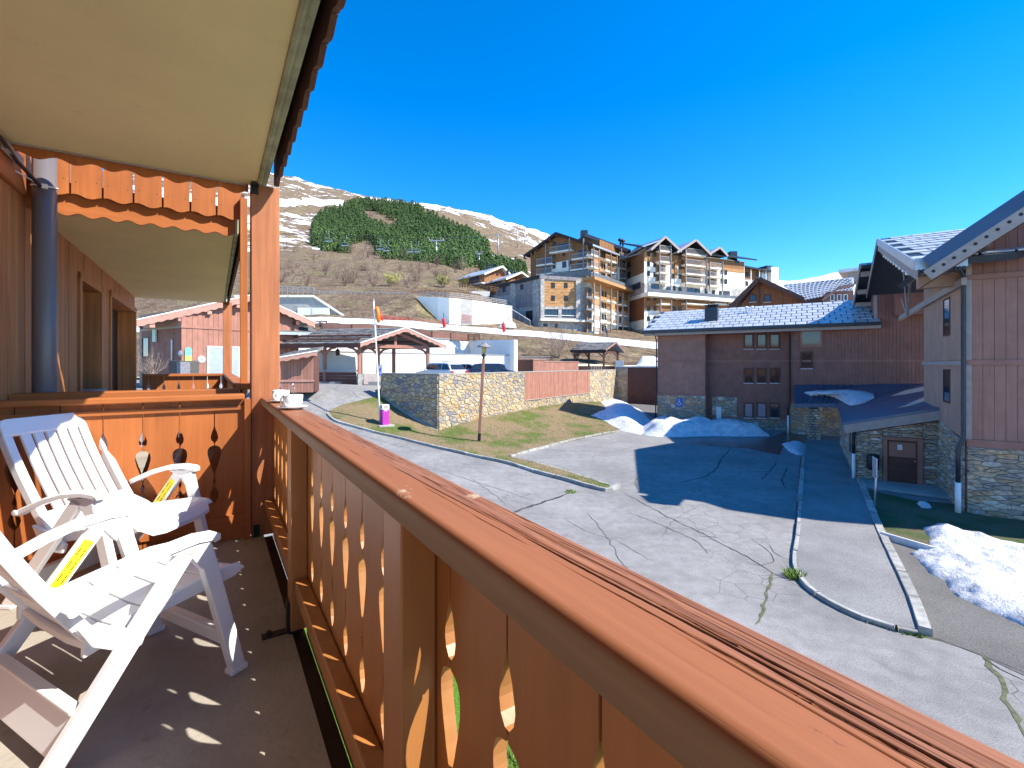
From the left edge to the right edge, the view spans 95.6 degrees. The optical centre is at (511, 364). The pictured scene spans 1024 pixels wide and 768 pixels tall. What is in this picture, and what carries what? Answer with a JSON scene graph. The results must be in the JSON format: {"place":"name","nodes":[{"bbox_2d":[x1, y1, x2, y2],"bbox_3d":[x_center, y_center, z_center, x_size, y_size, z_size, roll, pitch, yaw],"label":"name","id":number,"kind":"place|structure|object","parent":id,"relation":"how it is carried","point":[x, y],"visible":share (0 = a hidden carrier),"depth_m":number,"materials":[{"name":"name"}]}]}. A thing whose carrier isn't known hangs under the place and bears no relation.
{"place":"outdoors","nodes":[
{"label":"outdoors","id":0,"kind":"place"},
{"bbox_2d":[0,535,330,767],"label":"balcony floor","id":1,"kind":"structure","parent":0,"point":[178,697],"depth_m":1.85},
{"bbox_2d":[0,155,134,524],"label":"house cladding","id":2,"kind":"structure","parent":1,"relation":"on","point":[15,294],"depth_m":3.29,"materials":[{"name":"wood"}]},
{"bbox_2d":[0,141,26,194],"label":"wall batten","id":3,"kind":"object","parent":2,"relation":"attached to","point":[11,176],"depth_m":3.01,"materials":[{"name":"orange paint"}]},
{"bbox_2d":[0,134,41,188],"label":"cable","id":4,"kind":"object","parent":3,"relation":"attached to","point":[21,165],"visible":0.67,"depth_m":2.98,"materials":[{"name":"rubber"}]},
{"bbox_2d":[77,271,106,391],"bbox_3d":[-4.645,-0.302,4.973,0.310,1.234,1.109,0,0,-33],"label":"shuttered window","id":5,"kind":"structure","parent":2,"relation":"attached to","point":[89,334],"depth_m":5.37,"materials":[{"name":"wood"}]},
{"bbox_2d":[109,290,136,390],"bbox_3d":[-5.846,0.247,6.811,0.272,2.406,2.311,0,0,-33],"label":"balcony door","id":6,"kind":"structure","parent":2,"relation":"attached to","point":[122,344],"depth_m":7.68,"materials":[{"name":"wood"}]},
{"bbox_2d":[6,140,245,185],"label":"slab end trim","id":7,"kind":"structure","parent":2,"relation":"attached to","point":[99,158],"depth_m":3.15,"materials":[{"name":"wood"}]},
{"bbox_2d":[11,144,247,192],"bbox_3d":[-2.640,-1.496,3.192,1.438,0.369,0.024,0,0,-33],"label":"scalloped valance","id":8,"kind":"object","parent":2,"relation":"attached to","point":[36,153],"visible":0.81,"depth_m":3.17,"materials":[{"name":"orange paint"}]},
{"bbox_2d":[25,159,240,235],"bbox_3d":[-2.890,-1.378,3.635,1.320,0.564,0.075,0,0,-33],"label":"valance","id":9,"kind":"object","parent":2,"relation":"attached to","point":[116,199],"visible":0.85,"depth_m":3.62,"materials":[{"name":"orange paint"}]},
{"bbox_2d":[58,213,232,302],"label":"neighbour soffit","id":10,"kind":"structure","parent":2,"relation":"attached to","point":[152,261],"depth_m":4.84,"materials":[{"name":"beige paint"}]},
{"bbox_2d":[224,220,238,301],"bbox_3d":[-3.840,-1.235,6.281,0.038,0.210,5.400,0,0,-33],"label":"neighbour drip edge","id":11,"kind":"object","parent":10,"relation":"attached to","point":[234,244],"visible":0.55,"depth_m":4.80,"materials":[{"name":"wood"}]},
{"bbox_2d":[0,0,298,184],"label":"balcony soffit","id":12,"kind":"structure","parent":2,"relation":"attached to","point":[188,86],"depth_m":2.24,"materials":[{"name":"beige paint"}]},
{"bbox_2d":[257,0,319,187],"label":"slab drip edge","id":13,"kind":"object","parent":12,"relation":"attached to","point":[305,16],"visible":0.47,"depth_m":2.21,"materials":[{"name":"concrete"}]},
{"bbox_2d":[274,0,345,186],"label":"scalloped fascia","id":14,"kind":"structure","parent":13,"relation":"attached to","point":[323,31],"depth_m":2.29,"materials":[{"name":"wood"}]},
{"bbox_2d":[0,413,211,609],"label":"garden chair","id":15,"kind":"object","parent":1,"relation":"on","point":[160,514],"visible":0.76,"depth_m":2.75,"materials":[{"name":"white plastic"}]},
{"bbox_2d":[0,393,244,564],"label":"balcony partition","id":16,"kind":"object","parent":1,"relation":"on","point":[160,420],"visible":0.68,"depth_m":3.23,"materials":[{"name":"orange paint"}]},
{"bbox_2d":[0,508,247,767],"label":"garden chair","id":17,"kind":"object","parent":1,"relation":"on","point":[125,603],"visible":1,"depth_m":1.72,"materials":[{"name":"white plastic"}]},
{"bbox_2d":[244,182,279,539],"bbox_3d":[-1.952,-0.034,3.617,0.240,2.688,0.256,0,0,-33],"label":"corner post","id":18,"kind":"object","parent":1,"relation":"on","point":[264,320],"visible":0.88,"depth_m":3.56,"materials":[{"name":"brown wood"}]},
{"bbox_2d":[265,536,350,767],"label":"floor edge board","id":19,"kind":"object","parent":1,"relation":"attached to","point":[335,748],"visible":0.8,"depth_m":1.89,"materials":[{"name":"wood"}]},
{"bbox_2d":[260,397,1023,767],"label":"balcony railing","id":20,"kind":"object","parent":1,"relation":"on","point":[414,589],"visible":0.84,"depth_m":0.67,"materials":[{"name":"brown wood"}]},
{"bbox_2d":[268,384,293,402],"bbox_3d":[-1.533,0.186,3.080,0.160,0.126,0.160,0,0,0],"label":"coffee cup","id":21,"kind":"object","parent":20,"relation":"on","point":[277,395],"visible":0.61,"depth_m":3.04,"materials":[{"name":"ceramic"}]},
{"bbox_2d":[277,387,307,409],"bbox_3d":[-1.231,0.186,2.608,0.160,0.126,0.160,0,0,0],"label":"coffee cup","id":22,"kind":"object","parent":20,"relation":"on","point":[293,401],"visible":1,"depth_m":2.57,"materials":[{"name":"ceramic"}]},
{"bbox_2d":[135,445,214,498],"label":"neighbour floor","id":23,"kind":"structure","parent":0,"point":[141,457],"depth_m":7.26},
{"bbox_2d":[15,157,58,392],"bbox_3d":[-3.242,-0.125,3.183,0.143,3.150,0.286,0,0,-24],"label":"drainpipe","id":24,"kind":"object","parent":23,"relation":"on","point":[44,287],"visible":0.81,"depth_m":3.20,"materials":[{"name":"grey plastic"}]},
{"bbox_2d":[8,388,238,531],"bbox_3d":[-2.765,0.815,3.421,1.298,1.250,0.145,0,0,-33],"label":"neighbour partition","id":25,"kind":"object","parent":23,"relation":"on","point":[16,520],"visible":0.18,"depth_m":3.43,"materials":[{"name":"orange paint"}]},
{"bbox_2d":[142,373,222,448],"bbox_3d":[-5.721,0.797,8.107,1.163,1.285,0.145,0,0,-33],"label":"neighbour partition","id":26,"kind":"object","parent":23,"relation":"on","point":[184,381],"visible":0.26,"depth_m":8.06,"materials":[{"name":"orange paint"}]},
{"bbox_2d":[223,302,231,387],"bbox_3d":[-5.214,0.150,8.500,0.140,2.580,0.140,0,0,-33],"label":"corner post","id":27,"kind":"object","parent":23,"relation":"on","point":[227,338],"visible":0.5,"depth_m":8.44,"materials":[{"name":"brown wood"}]},
{"bbox_2d":[227,194,244,304],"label":"scalloped fascia","id":28,"kind":"structure","parent":27,"relation":"attached to","point":[234,268],"depth_m":5.49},
{"bbox_2d":[223,373,249,398],"bbox_3d":[-3.693,0.797,6.134,0.135,1.285,5.474,0,0,-33],"label":"neighbour railing","id":29,"kind":"object","parent":23,"relation":"on","point":[233,380],"visible":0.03,"depth_m":4.31,"materials":[{"name":"orange paint"}]},
{"bbox_2d":[240,197,247,392],"bbox_3d":[-2.282,-0.585,3.947,0.056,1.660,0.050,0,0,-33],"label":"trim post","id":30,"kind":"object","parent":29,"relation":"on","point":[243,290],"depth_m":3.92,"materials":[{"name":"orange paint"}]},
{"bbox_2d":[280,380,380,385],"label":"parking deck","id":31,"kind":"structure","parent":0,"point":[372,383],"depth_m":37.93,"materials":[{"name":"concrete"}]},
{"bbox_2d":[137,294,314,388],"bbox_3d":[-23.389,-1.868,38.775,8.443,7.336,14.249,0,0,41],"label":"rose chalet","id":32,"kind":"object","parent":31,"relation":"on","point":[198,330],"visible":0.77,"depth_m":34.63,"materials":[{"name":"pink paint"}]},
{"bbox_2d":[207,346,239,387],"bbox_3d":[-21.842,0.204,35.163,0.090,3.193,2.257,0,0,37],"label":"garage door","id":33,"kind":"structure","parent":32,"relation":"in","point":[214,353],"depth_m":34.92,"materials":[{"name":"metal"}]},
{"bbox_2d":[280,327,445,384],"bbox_3d":[-12.895,-0.771,40.101,13.127,4.823,6.032,0,0,13],"label":"timber shelter","id":34,"kind":"object","parent":31,"relation":"on","point":[361,340],"visible":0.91,"depth_m":38.46,"materials":[{"name":"wood"}]},
{"bbox_2d":[299,338,517,370],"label":"white wall","id":35,"kind":"structure","parent":31,"relation":"on","point":[506,347],"depth_m":55.28,"materials":[{"name":"paint"}]},
{"bbox_2d":[321,323,467,340],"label":"flat roof","id":36,"kind":"object","parent":35,"relation":"on","point":[425,333],"visible":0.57,"depth_m":56.94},
{"bbox_2d":[317,351,508,378],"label":"white wall","id":37,"kind":"structure","parent":31,"relation":"on","point":[405,362],"depth_m":45.88,"materials":[{"name":"paint"}]},
{"bbox_2d":[416,361,466,372],"bbox_3d":[-5.699,0.542,37.000,4.300,1.664,2.080,0,0,38],"label":"parked car","id":38,"kind":"object","parent":31,"relation":"on","point":[448,367],"visible":0.38,"depth_m":35.98,"materials":[{"name":"white paint"}]},
{"bbox_2d":[467,363,517,372],"bbox_3d":[-1.555,0.625,39.800,4.500,1.499,2.080,0,0,-8],"label":"parked car","id":39,"kind":"object","parent":31,"relation":"on","point":[490,367],"visible":0.29,"depth_m":38.97,"materials":[{"name":"blue paint"}]},
{"bbox_2d":[518,359,533,371],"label":"board fence","id":40,"kind":"object","parent":31,"relation":"on","point":[525,364],"visible":0.48,"depth_m":54.30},
{"bbox_2d":[544,361,578,370],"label":"board fence","id":41,"kind":"object","parent":31,"relation":"on","point":[559,365],"visible":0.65,"depth_m":57.13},
{"bbox_2d":[570,342,624,369],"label":"deck pavilion","id":42,"kind":"structure","parent":31,"relation":"on","point":[601,347],"depth_m":62.89,"materials":[{"name":"wood"}]},
{"bbox_2d":[137,317,657,348],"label":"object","id":43,"kind":"structure","parent":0,"point":[434,326],"depth_m":80.23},
{"bbox_2d":[304,628,518,767],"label":"lawn","id":44,"kind":"structure","parent":0,"point":[457,701],"depth_m":6.52,"materials":[{"name":"plant"}]},
{"bbox_2d":[133,172,854,376],"bbox_3d":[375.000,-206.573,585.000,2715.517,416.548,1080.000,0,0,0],"label":"hillside","id":45,"kind":"structure","parent":0,"point":[303,203],"depth_m":137.97,"materials":[{"name":"soil"}]},
{"bbox_2d":[234,295,343,314],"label":"roof","id":46,"kind":"structure","parent":45,"relation":"on","point":[306,304],"depth_m":82.00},
{"bbox_2d":[310,196,527,273],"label":"distant pines","id":47,"kind":"object","parent":45,"relation":"on","point":[412,218],"visible":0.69,"depth_m":338.04,"materials":[{"name":"plant"}]},
{"bbox_2d":[418,297,511,324],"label":"concrete wall","id":48,"kind":"structure","parent":45,"relation":"on","point":[462,311],"depth_m":88.19,"materials":[{"name":"white concrete"}]},
{"bbox_2d":[417,291,506,303],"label":"guard rail","id":49,"kind":"object","parent":48,"relation":"on","point":[450,294],"visible":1,"depth_m":88.48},
{"bbox_2d":[456,263,510,287],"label":"timber chalet","id":50,"kind":"object","parent":45,"relation":"on","point":[484,276],"visible":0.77,"depth_m":138.98,"materials":[{"name":"wood"}]},
{"bbox_2d":[479,269,528,288],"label":"roof","id":51,"kind":"structure","parent":45,"relation":"on","point":[510,277],"depth_m":132.11,"materials":[{"name":"metal"}]},
{"bbox_2d":[530,318,587,357],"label":"bare shrub","id":52,"kind":"object","parent":45,"relation":"on","point":[557,355],"visible":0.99,"depth_m":64.58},
{"bbox_2d":[488,272,633,333],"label":"hotel block","id":53,"kind":"structure","parent":45,"relation":"on","point":[599,302],"depth_m":108.08,"materials":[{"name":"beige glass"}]},
{"bbox_2d":[579,230,629,283],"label":"hotel wing","id":54,"kind":"structure","parent":53,"relation":"on","point":[605,244],"depth_m":127.10,"materials":[{"name":"wood"}]},
{"bbox_2d":[523,232,624,280],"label":"gabled hotel","id":55,"kind":"structure","parent":45,"relation":"on","point":[557,254],"depth_m":117.20,"materials":[{"name":"wood"}]},
{"bbox_2d":[636,356,657,365],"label":"snow heap","id":56,"kind":"object","parent":45,"relation":"on","point":[647,360],"visible":0.29,"depth_m":61.83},
{"bbox_2d":[621,236,756,332],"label":"three gabled hotel","id":57,"kind":"structure","parent":45,"relation":"on","point":[665,274],"depth_m":122.68,"materials":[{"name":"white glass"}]},
{"bbox_2d":[745,265,778,288],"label":"end block","id":58,"kind":"structure","parent":45,"relation":"on","point":[768,273],"depth_m":139.49,"materials":[{"name":"paint"}]},
{"bbox_2d":[727,277,805,307],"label":"red gable house","id":59,"kind":"structure","parent":45,"relation":"on","point":[759,291],"depth_m":59.85,"materials":[{"name":"wood"}]},
{"bbox_2d":[783,277,853,302],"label":"pale cross roof","id":60,"kind":"structure","parent":59,"relation":"attached to","point":[813,291],"depth_m":59.11,"materials":[{"name":"tile"}]},
{"bbox_2d":[822,283,854,301],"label":"dormer","id":61,"kind":"object","parent":60,"relation":"on","point":[834,296],"visible":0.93,"depth_m":51.85,"materials":[{"name":"brown wood"}]},
{"bbox_2d":[838,267,858,284],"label":"roof penthouse","id":62,"kind":"object","parent":60,"relation":"on","point":[848,273],"visible":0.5,"depth_m":62.07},
{"bbox_2d":[102,0,1023,377],"label":"sky","id":63,"kind":"structure","parent":0,"point":[792,136],"materials":[{"name":"blue"}]},
{"bbox_2d":[137,378,1023,763],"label":"road","id":64,"kind":"structure","parent":0,"point":[737,500],"depth_m":13.84,"materials":[{"name":"asphalt"}]},
{"bbox_2d":[137,349,174,373],"bbox_3d":[-24.404,-0.353,31.262,2.471,2.025,2.657,0,0,0],"label":"bare hedge","id":65,"kind":"object","parent":64,"relation":"on","point":[150,366],"visible":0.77,"depth_m":31.11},
{"bbox_2d":[169,360,198,373],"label":"planter wall","id":66,"kind":"structure","parent":64,"relation":"on","point":[194,367],"depth_m":31.64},
{"bbox_2d":[280,347,323,392],"bbox_3d":[-13.932,0.266,30.718,2.380,3.068,2.736,0,0,-13],"label":"board hut","id":67,"kind":"object","parent":64,"relation":"on","point":[300,370],"visible":0.94,"depth_m":30.22,"materials":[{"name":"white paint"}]},
{"bbox_2d":[327,412,612,491],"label":"verge kerb","id":68,"kind":"structure","parent":64,"relation":"on","point":[575,481],"depth_m":23.15,"materials":[{"name":"concrete"}]},
{"bbox_2d":[329,395,619,487],"bbox_3d":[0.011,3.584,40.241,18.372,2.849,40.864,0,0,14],"label":"verge turf","id":69,"kind":"structure","parent":64,"relation":"on","point":[471,442],"depth_m":30.41,"materials":[{"name":"plant"}]},
{"bbox_2d":[373,301,382,422],"bbox_3d":[-8.434,-0.169,29.226,0.635,8.003,0.272,0,0,0],"label":"flag pole","id":70,"kind":"object","parent":69,"relation":"on","point":[379,317],"visible":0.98,"depth_m":29.19,"materials":[{"name":"metal"}]},
{"bbox_2d":[377,404,394,426],"bbox_3d":[-7.968,3.179,29.003,1.000,1.390,0.800,0,0,-38],"label":"litter bin","id":71,"kind":"object","parent":69,"relation":"on","point":[384,415],"visible":0.98,"depth_m":28.84,"materials":[{"name":"pink paint"}]},
{"bbox_2d":[477,342,491,440],"bbox_3d":[-1.642,1.688,27.452,0.899,6.045,0.900,0,0,0],"label":"street lamp","id":72,"kind":"object","parent":69,"relation":"on","point":[484,345],"visible":0.92,"depth_m":27.37,"materials":[{"name":"black metal"}]},
{"bbox_2d":[381,369,616,429],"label":"rubble wall","id":73,"kind":"structure","parent":64,"relation":"on","point":[436,401],"depth_m":34.35,"materials":[{"name":"stone"}]},
{"bbox_2d":[509,430,619,456],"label":"lot kerb","id":74,"kind":"structure","parent":64,"relation":"on","point":[541,447],"depth_m":28.40,"materials":[{"name":"concrete"}]},
{"bbox_2d":[591,398,650,433],"bbox_3d":[10.634,4.375,45.305,5.369,1.424,23.972,0,0,14],"label":"snow heap","id":75,"kind":"object","parent":64,"relation":"on","point":[622,416],"visible":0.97,"depth_m":38.89,"materials":[{"name":"snow"}]},
{"bbox_2d":[615,366,657,404],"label":"garage wall","id":76,"kind":"structure","parent":64,"relation":"on","point":[635,384],"depth_m":56.47,"materials":[{"name":"wood"}]},
{"bbox_2d":[643,416,769,436],"bbox_3d":[13.542,4.513,34.210,9.365,1.147,6.979,0,0,38],"label":"snow heap","id":77,"kind":"object","parent":64,"relation":"on","point":[664,426],"visible":0.99,"depth_m":33.17,"materials":[{"name":"snow"}]},
{"bbox_2d":[683,432,805,454],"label":"damp asphalt","id":78,"kind":"structure","parent":64,"relation":"on","point":[773,445],"depth_m":30.26,"materials":[{"name":"asphalt"}]},
{"bbox_2d":[755,571,772,623],"bbox_3d":[5.509,4.997,10.062,0.123,0.003,2.786,0,0,34],"label":"asphalt seam","id":79,"kind":"object","parent":64,"relation":"on","point":[762,612],"visible":1,"depth_m":9.92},
{"bbox_2d":[642,294,924,436],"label":"brown wing","id":80,"kind":"structure","parent":64,"relation":"on","point":[753,364],"depth_m":35.29,"materials":[{"name":"wood"}]},
{"bbox_2d":[756,334,766,349],"bbox_3d":[19.188,-1.782,35.680,0.688,1.216,0.150,0,0,32],"label":"window","id":81,"kind":"structure","parent":80,"relation":"in","point":[761,339],"depth_m":35.72,"materials":[{"name":"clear glass"}]},
{"bbox_2d":[756,368,766,383],"bbox_3d":[19.188,0.846,35.680,0.688,1.216,0.150,0,0,32],"label":"window","id":82,"kind":"structure","parent":80,"relation":"in","point":[761,373],"depth_m":35.72,"materials":[{"name":"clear glass"}]},
{"bbox_2d":[756,402,766,418],"bbox_3d":[19.188,3.515,35.680,0.688,1.216,0.150,0,0,32],"label":"window","id":83,"kind":"structure","parent":80,"relation":"in","point":[761,408],"depth_m":35.72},
{"bbox_2d":[800,351,812,368],"bbox_3d":[21.177,-0.321,33.349,0.771,1.268,0.150,0,0,32],"label":"window","id":84,"kind":"structure","parent":80,"relation":"in","point":[808,355],"depth_m":33.37,"materials":[{"name":"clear glass"}]},
{"bbox_2d":[800,330,821,346],"bbox_3d":[21.427,-1.901,33.237,1.352,1.234,0.070,0,0,32],"label":"window","id":85,"kind":"structure","parent":80,"relation":"in","point":[813,338],"depth_m":33.23,"materials":[{"name":"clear glass"}]},
{"bbox_2d":[852,262,871,307],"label":"stepped roof","id":86,"kind":"structure","parent":80,"relation":"on","point":[861,285],"depth_m":31.86,"materials":[{"name":"stone"}]},
{"bbox_2d":[893,292,923,316],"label":"wall","id":87,"kind":"structure","parent":80,"relation":"on","point":[916,298],"depth_m":29.82,"materials":[{"name":"wood"}]},
{"bbox_2d":[782,441,802,454],"bbox_3d":[16.729,4.916,27.709,1.279,0.268,5.480,0,0,32],"label":"snow remnant","id":88,"kind":"object","parent":64,"relation":"on","point":[795,447],"visible":0.88,"depth_m":27.49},
{"bbox_2d":[780,565,806,580],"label":"weeds","id":89,"kind":"object","parent":64,"relation":"on","point":[789,573],"visible":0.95,"depth_m":10.89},
{"bbox_2d":[797,444,806,501],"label":"footpath kerb","id":90,"kind":"structure","parent":64,"relation":"on","point":[800,489],"depth_m":20.31,"materials":[{"name":"concrete"}]},
{"bbox_2d":[807,408,820,439],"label":"stone pier","id":91,"kind":"structure","parent":64,"relation":"on","point":[813,424],"depth_m":31.14,"materials":[{"name":"stone"}]},
{"bbox_2d":[792,501,918,634],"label":"footpath kerb","id":92,"kind":"structure","parent":64,"relation":"on","point":[833,603],"depth_m":9.64,"materials":[{"name":"concrete"}]},
{"bbox_2d":[797,445,916,628],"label":"footpath","id":93,"kind":"structure","parent":64,"relation":"on","point":[843,558],"depth_m":12.41,"materials":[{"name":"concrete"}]},
{"bbox_2d":[840,420,938,485],"bbox_3d":[19.212,3.655,23.896,3.400,3.090,11.188,0,0,33],"label":"stone porch","id":94,"kind":"object","parent":64,"relation":"on","point":[914,460],"visible":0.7,"depth_m":19.41,"materials":[{"name":"grey stone"}]},
{"bbox_2d":[883,436,922,484],"bbox_3d":[16.274,3.975,19.341,1.288,1.891,0.150,0,0,32],"label":"door","id":95,"kind":"structure","parent":94,"relation":"in","point":[905,465],"depth_m":19.32,"materials":[{"name":"brown wood"}]},
{"bbox_2d":[858,477,932,636],"bbox_3d":[12.031,4.989,15.365,0.319,0.286,16.200,0,0,33],"label":"footpath edging","id":96,"kind":"object","parent":64,"relation":"on","point":[921,619],"visible":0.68,"depth_m":10.87,"materials":[{"name":"concrete"}]},
{"bbox_2d":[856,478,949,499],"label":"porch floor","id":97,"kind":"structure","parent":64,"relation":"on","point":[920,490],"depth_m":18.42,"materials":[{"name":"grey concrete"}]},
{"bbox_2d":[881,531,937,548],"bbox_3d":[11.035,4.917,12.621,0.112,0.201,1.752,0,0,-26],"label":"turf edging","id":98,"kind":"object","parent":64,"relation":"on","point":[906,542],"visible":0.39,"depth_m":12.80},
{"bbox_2d":[867,489,1023,544],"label":"thin turf","id":99,"kind":"structure","parent":64,"relation":"on","point":[910,519],"depth_m":14.74,"materials":[{"name":"plant"}]},
{"bbox_2d":[872,456,877,507],"bbox_3d":[12.436,4.137,15.877,0.135,1.925,0.455,0,0,33],"label":"road sign","id":100,"kind":"object","parent":99,"relation":"on","point":[874,465],"visible":0.92,"depth_m":15.85,"materials":[{"name":"metal"}]},
{"bbox_2d":[891,542,1023,674],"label":"rough apron","id":101,"kind":"object","parent":64,"relation":"on","point":[953,618],"visible":0.5,"depth_m":8.99,"materials":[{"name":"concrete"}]},
{"bbox_2d":[899,223,1023,519],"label":"gabled building","id":102,"kind":"structure","parent":64,"relation":"on","point":[973,363],"depth_m":15.40,"materials":[{"name":"wood"}]},
{"bbox_2d":[794,383,939,432],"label":"porch roof","id":103,"kind":"structure","parent":102,"relation":"attached to","point":[890,405],"depth_m":23.71,"materials":[{"name":"metal"}]},
{"bbox_2d":[804,389,873,404],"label":"roof snow","id":104,"kind":"structure","parent":103,"relation":"on","point":[851,397],"depth_m":30.05,"materials":[{"name":"snow"}]},
{"bbox_2d":[866,229,1023,315],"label":"roof","id":105,"kind":"structure","parent":102,"relation":"on","point":[897,261],"depth_m":20.33,"materials":[{"name":"stone"}]},
{"bbox_2d":[943,297,949,336],"bbox_3d":[16.464,-1.806,17.563,0.050,1.431,0.992,0,0,32],"label":"window","id":106,"kind":"structure","parent":102,"relation":"in","point":[946,302],"depth_m":17.60,"materials":[{"name":"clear glass"}]},
{"bbox_2d":[943,369,949,403],"bbox_3d":[16.464,0.797,17.563,0.050,1.270,0.992,0,0,32],"label":"window","id":107,"kind":"structure","parent":102,"relation":"in","point":[946,372],"depth_m":17.60,"materials":[{"name":"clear glass"}]},
{"bbox_2d":[898,190,1023,288],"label":"front gable roof","id":108,"kind":"structure","parent":102,"relation":"attached to","point":[987,230],"depth_m":14.50,"materials":[{"name":"metal"}]},
{"bbox_2d":[911,523,1023,625],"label":"snow patch","id":109,"kind":"object","parent":64,"relation":"on","point":[982,570],"visible":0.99,"depth_m":10.99,"materials":[{"name":"snow"}]},
{"bbox_2d":[974,649,1023,734],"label":"asphalt seam","id":110,"kind":"object","parent":64,"relation":"on","point":[1003,698],"visible":1,"depth_m":7.08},
{"bbox_2d":[630,404,656,417],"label":"garage ramp","id":111,"kind":"structure","parent":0,"point":[648,409],"depth_m":48.02,"materials":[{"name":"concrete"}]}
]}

